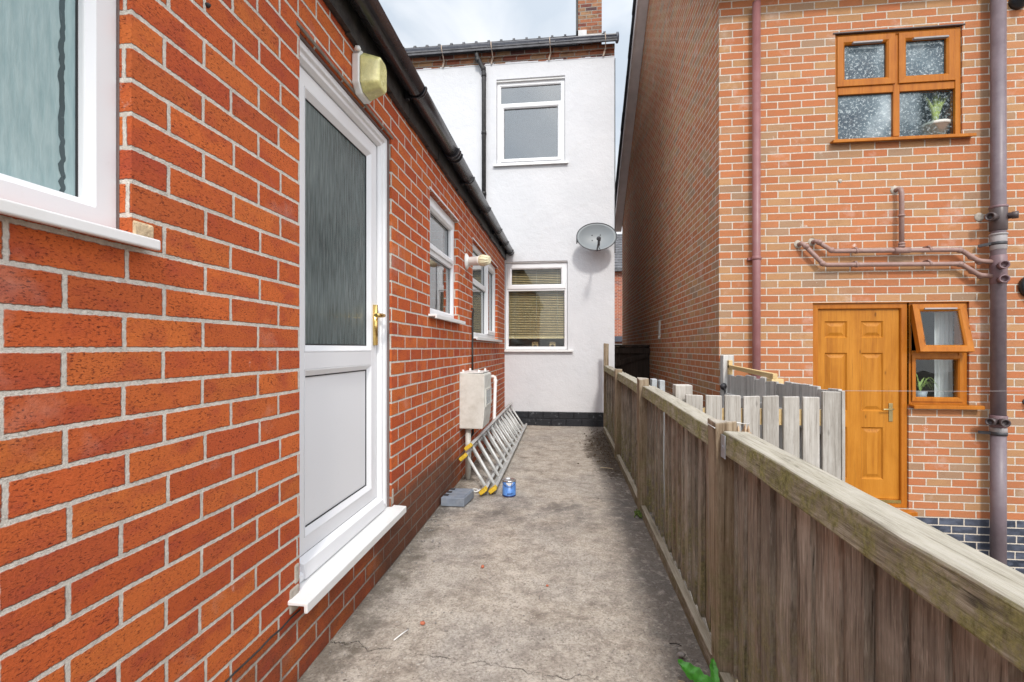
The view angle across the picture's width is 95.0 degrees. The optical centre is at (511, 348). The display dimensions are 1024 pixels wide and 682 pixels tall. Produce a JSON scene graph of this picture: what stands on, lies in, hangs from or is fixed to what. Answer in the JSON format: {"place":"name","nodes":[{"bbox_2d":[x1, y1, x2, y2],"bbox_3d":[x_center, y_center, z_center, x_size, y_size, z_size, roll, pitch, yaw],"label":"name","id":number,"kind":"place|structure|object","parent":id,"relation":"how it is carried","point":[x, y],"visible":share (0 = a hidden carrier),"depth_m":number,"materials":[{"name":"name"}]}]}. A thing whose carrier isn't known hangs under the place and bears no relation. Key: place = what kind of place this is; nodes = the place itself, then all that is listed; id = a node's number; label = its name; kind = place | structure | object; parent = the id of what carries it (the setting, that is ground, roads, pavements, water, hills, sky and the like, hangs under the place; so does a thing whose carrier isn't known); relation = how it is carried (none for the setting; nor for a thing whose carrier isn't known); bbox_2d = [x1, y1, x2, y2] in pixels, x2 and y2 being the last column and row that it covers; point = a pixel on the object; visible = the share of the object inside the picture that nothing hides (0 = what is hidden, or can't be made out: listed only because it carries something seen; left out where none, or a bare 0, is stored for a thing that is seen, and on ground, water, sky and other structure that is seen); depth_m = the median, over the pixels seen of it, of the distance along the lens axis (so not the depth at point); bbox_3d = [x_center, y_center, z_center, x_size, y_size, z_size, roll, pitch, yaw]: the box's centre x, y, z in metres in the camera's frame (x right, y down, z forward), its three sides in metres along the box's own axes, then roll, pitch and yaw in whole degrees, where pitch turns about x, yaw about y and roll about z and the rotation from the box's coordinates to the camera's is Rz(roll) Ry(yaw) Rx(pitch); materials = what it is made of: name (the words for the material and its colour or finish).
{"place":"outdoors","nodes":[
{"label":"outdoors","id":0,"kind":"place"},
{"bbox_2d":[298,425,711,681],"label":"path","id":1,"kind":"structure","parent":0,"point":[566,647],"depth_m":2.30,"materials":[{"name":"concrete"}]},
{"bbox_2d":[0,0,513,681],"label":"brick extension","id":2,"kind":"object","parent":1,"relation":"on","point":[252,316],"visible":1,"depth_m":1.30,"materials":[{"name":"brick"}]},
{"bbox_2d":[0,0,160,250],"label":"window","id":3,"kind":"structure","parent":2,"relation":"in","point":[60,59],"depth_m":0.95,"materials":[{"name":"white plastic"}]},
{"bbox_2d":[288,20,405,613],"bbox_3d":[-0.741,-0.128,2.133,0.187,2.094,1.012,0,0,7],"label":"door","id":4,"kind":"structure","parent":2,"relation":"in","point":[345,510],"depth_m":2.14,"materials":[{"name":"white plastic"}]},
{"bbox_2d":[352,45,386,103],"bbox_3d":[-0.655,-1.282,2.177,0.118,0.243,0.170,0,0,7],"label":"bulkhead light","id":5,"kind":"object","parent":2,"relation":"attached to","point":[369,77],"visible":1,"depth_m":2.12,"materials":[{"name":"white plastic"}]},
{"bbox_2d":[428,196,465,324],"bbox_3d":[-0.554,-0.667,3.764,0.165,0.916,0.950,0,0,7],"label":"window","id":6,"kind":"structure","parent":2,"relation":"in","point":[446,260],"depth_m":3.99,"materials":[{"name":"white plastic"}]},
{"bbox_2d":[459,368,490,479],"bbox_3d":[-0.335,0.699,4.408,0.239,1.005,0.382,0,0,7],"label":"meter box","id":7,"kind":"object","parent":2,"relation":"attached to","point":[474,399],"visible":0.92,"depth_m":4.23,"materials":[{"name":"white plastic"}]},
{"bbox_2d":[485,386,490,406],"bbox_3d":[-0.222,0.453,4.395,0.012,0.165,0.300,0,0,7],"label":"handle","id":8,"kind":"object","parent":7,"relation":"in","point":[488,388],"depth_m":4.26,"materials":[{"name":"grey plastic"}]},
{"bbox_2d":[464,253,490,269],"bbox_3d":[-0.344,-0.835,4.468,0.283,0.156,0.147,0,0,29],"label":"spotlight","id":9,"kind":"object","parent":2,"relation":"attached to","point":[482,260],"visible":1,"depth_m":4.44,"materials":[{"name":"white plastic"}]},
{"bbox_2d":[473,244,501,341],"bbox_3d":[-0.326,-0.606,5.735,0.165,1.043,1.880,0,0,7],"label":"window","id":10,"kind":"structure","parent":2,"relation":"in","point":[483,276],"depth_m":5.85,"materials":[{"name":"white plastic"}]},
{"bbox_2d":[441,488,473,506],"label":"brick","id":11,"kind":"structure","parent":1,"relation":"on","point":[459,497],"depth_m":3.57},
{"bbox_2d":[459,402,526,494],"bbox_3d":[-0.104,1.005,5.535,0.350,0.375,3.498,0,0,7],"label":"ladder","id":12,"kind":"object","parent":1,"relation":"on","point":[511,426],"visible":1,"depth_m":4.85,"materials":[{"name":"metal"}]},
{"bbox_2d":[502,477,515,496],"bbox_3d":[-0.023,1.135,3.828,0.114,0.130,0.115,0,0,7],"label":"paint tin","id":13,"kind":"object","parent":1,"relation":"on","point":[509,486],"visible":1,"depth_m":3.78,"materials":[{"name":"metal"}]},
{"bbox_2d":[325,429,696,681],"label":"grit","id":14,"kind":"object","parent":1,"relation":"on","point":[489,554],"visible":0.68,"depth_m":2.73,"materials":[{"name":"grey gravel"}]},
{"bbox_2d":[574,427,626,498],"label":"leaf litter","id":15,"kind":"object","parent":1,"relation":"on","point":[608,447],"visible":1,"depth_m":5.50,"materials":[{"name":"brown plant"}]},
{"bbox_2d":[634,509,641,517],"bbox_3d":[0.909,1.190,3.375,0.064,0.032,0.144,0,0,16],"label":"moss tuft","id":16,"kind":"object","parent":1,"relation":"on","point":[638,513],"visible":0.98,"depth_m":3.36,"materials":[{"name":"green plant"}]},
{"bbox_2d":[677,651,685,657],"bbox_3d":[0.659,1.190,1.821,0.033,0.022,0.025,0,0,7],"label":"pebble","id":17,"kind":"object","parent":1,"relation":"on","point":[681,654],"visible":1,"depth_m":1.82,"materials":[{"name":"grey stone"}]},
{"bbox_2d":[678,658,719,681],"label":"weed","id":18,"kind":"object","parent":1,"relation":"on","point":[693,673],"visible":1,"depth_m":1.66,"materials":[{"name":"green plant"}]},
{"bbox_2d":[603,343,1023,681],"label":"boundary fence","id":19,"kind":"object","parent":1,"relation":"on","point":[792,568],"visible":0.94,"depth_m":1.21,"materials":[{"name":"brown wood"}]},
{"bbox_2d":[379,0,632,233],"label":"sky","id":20,"kind":"structure","parent":0,"point":[418,23],"materials":[{"name":"white"}]},
{"bbox_2d":[615,234,621,344],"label":"house","id":21,"kind":"structure","parent":0,"point":[618,291],"depth_m":23.55,"materials":[{"name":"red brick"}]},
{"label":"yard","id":22,"kind":"structure","parent":0,"visible":0},
{"bbox_2d":[650,378,656,461],"bbox_3d":[1.366,1.308,4.523,0.050,2.025,0.100,0,0,7],"label":"concrete post","id":23,"kind":"object","parent":22,"relation":"on","point":[653,381],"visible":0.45,"depth_m":4.50,"materials":[{"name":"white concrete"}]},
{"bbox_2d":[658,380,664,390],"bbox_3d":[1.423,1.312,4.466,0.048,2.015,0.100,0,0,7],"label":"concrete post","id":24,"kind":"object","parent":22,"relation":"on","point":[661,384],"visible":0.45,"depth_m":4.42,"materials":[{"name":"white concrete"}]},
{"bbox_2d":[720,355,783,407],"bbox_3d":[2.083,1.195,4.181,0.138,2.250,1.127,0,0,6],"label":"gate post","id":25,"kind":"object","parent":22,"relation":"on","point":[728,366],"visible":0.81,"depth_m":4.61,"materials":[{"name":"grey wood"}]},
{"bbox_2d":[725,375,841,468],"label":"side gate","id":26,"kind":"structure","parent":25,"relation":"attached to","point":[745,385],"depth_m":3.57,"materials":[{"name":"grey wood"}]},
{"bbox_2d":[672,384,844,481],"bbox_3d":[1.438,1.266,2.777,0.914,2.088,0.152,0,0,7],"label":"picket fence","id":27,"kind":"object","parent":22,"relation":"on","point":[811,417],"visible":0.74,"depth_m":2.68,"materials":[{"name":"grey wood"}]},
{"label":"ground","id":28,"kind":"structure","parent":0,"visible":0},
{"bbox_2d":[404,0,618,426],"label":"white house","id":29,"kind":"structure","parent":28,"relation":"on","point":[530,124],"depth_m":7.30,"materials":[{"name":"paint"}]},
{"bbox_2d":[493,76,567,166],"bbox_3d":[0.292,-3.531,7.353,1.170,1.378,0.175,0,0,7],"label":"window","id":30,"kind":"structure","parent":29,"relation":"in","point":[559,80],"depth_m":7.36,"materials":[{"name":"white plastic"}]},
{"bbox_2d":[509,269,563,338],"bbox_3d":[0.390,-0.736,7.466,0.920,1.168,0.033,0,0,7],"label":"venetian blind","id":31,"kind":"object","parent":29,"relation":"attached to","point":[536,336],"visible":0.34,"depth_m":7.46,"materials":[{"name":"beige wood"}]},
{"bbox_2d":[504,261,572,351],"bbox_3d":[0.419,-0.649,7.333,1.062,1.413,0.185,0,0,7],"label":"window","id":32,"kind":"structure","parent":29,"relation":"in","point":[530,265],"depth_m":7.34,"materials":[{"name":"white plastic"}]},
{"bbox_2d":[576,223,616,250],"bbox_3d":[1.233,-1.605,6.794,0.592,0.498,0.700,0,0,-33],"label":"satellite dish","id":33,"kind":"object","parent":29,"relation":"attached to","point":[597,236],"visible":1,"depth_m":6.92,"materials":[{"name":"grey paint"}]},
{"bbox_2d":[615,0,1023,573],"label":"neighbour house","id":34,"kind":"structure","parent":28,"relation":"on","point":[799,198],"depth_m":4.66,"materials":[{"name":"orange brick"}]},
{"bbox_2d":[615,345,649,384],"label":"passage gate","id":35,"kind":"structure","parent":34,"relation":"attached to","point":[633,360],"depth_m":8.78,"materials":[{"name":"brown wood"}]},
{"bbox_2d":[658,320,659,338],"bbox_3d":[2.449,-0.310,7.820,0.029,0.300,0.100,0,0,7],"label":"wall fitting","id":36,"kind":"object","parent":34,"relation":"attached to","point":[659,329],"depth_m":7.79,"materials":[{"name":"grey metal"}]},
{"bbox_2d":[813,301,969,515],"bbox_3d":[3.700,0.584,4.615,1.430,2.075,0.160,0,0,7],"label":"door","id":37,"kind":"structure","parent":34,"relation":"in","point":[860,348],"depth_m":4.67,"materials":[{"name":"brown wood"}]},
{"bbox_2d":[830,23,976,143],"bbox_3d":[3.794,-2.573,4.607,1.270,1.112,0.155,0,0,7],"label":"window","id":38,"kind":"structure","parent":34,"relation":"in","point":[880,74],"depth_m":4.63,"materials":[{"name":"brown wood"}]},
{"bbox_2d":[916,374,941,396],"bbox_3d":[4.069,0.394,4.673,0.359,0.277,0.116,0,0,7],"label":"potted plant","id":39,"kind":"object","parent":34,"relation":"on","point":[919,393],"visible":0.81,"depth_m":4.66,"materials":[{"name":"green plant"}]},
{"bbox_2d":[918,92,950,134],"bbox_3d":[4.228,-2.378,4.695,0.248,0.585,0.248,0,0,-31],"label":"potted plant","id":40,"kind":"object","parent":34,"relation":"on","point":[938,126],"visible":0.84,"depth_m":4.66,"materials":[{"name":"green plant"}]},
{"bbox_2d":[934,312,952,396],"bbox_3d":[4.341,0.045,4.723,0.160,0.970,0.032,0,0,7],"label":"curtain","id":41,"kind":"object","parent":34,"relation":"hanging from","point":[943,335],"visible":0.68,"depth_m":4.72,"materials":[{"name":"white fabric"}]},
{"bbox_2d":[907,302,984,409],"bbox_3d":[4.181,0.068,4.536,0.615,1.034,0.208,0,0,7],"label":"window","id":42,"kind":"structure","parent":34,"relation":"in","point":[963,341],"depth_m":4.54,"materials":[{"name":"brown wood"}]},
{"bbox_2d":[1008,0,1023,9],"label":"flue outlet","id":43,"kind":"object","parent":34,"relation":"attached to","point":[1015,4],"visible":1,"depth_m":4.44,"materials":[{"name":"black metal"}]},
{"bbox_2d":[1019,277,1023,295],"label":"flue outlet","id":44,"kind":"object","parent":34,"relation":"attached to","point":[1021,286],"visible":1,"depth_m":4.44,"materials":[{"name":"black metal"}]}
]}

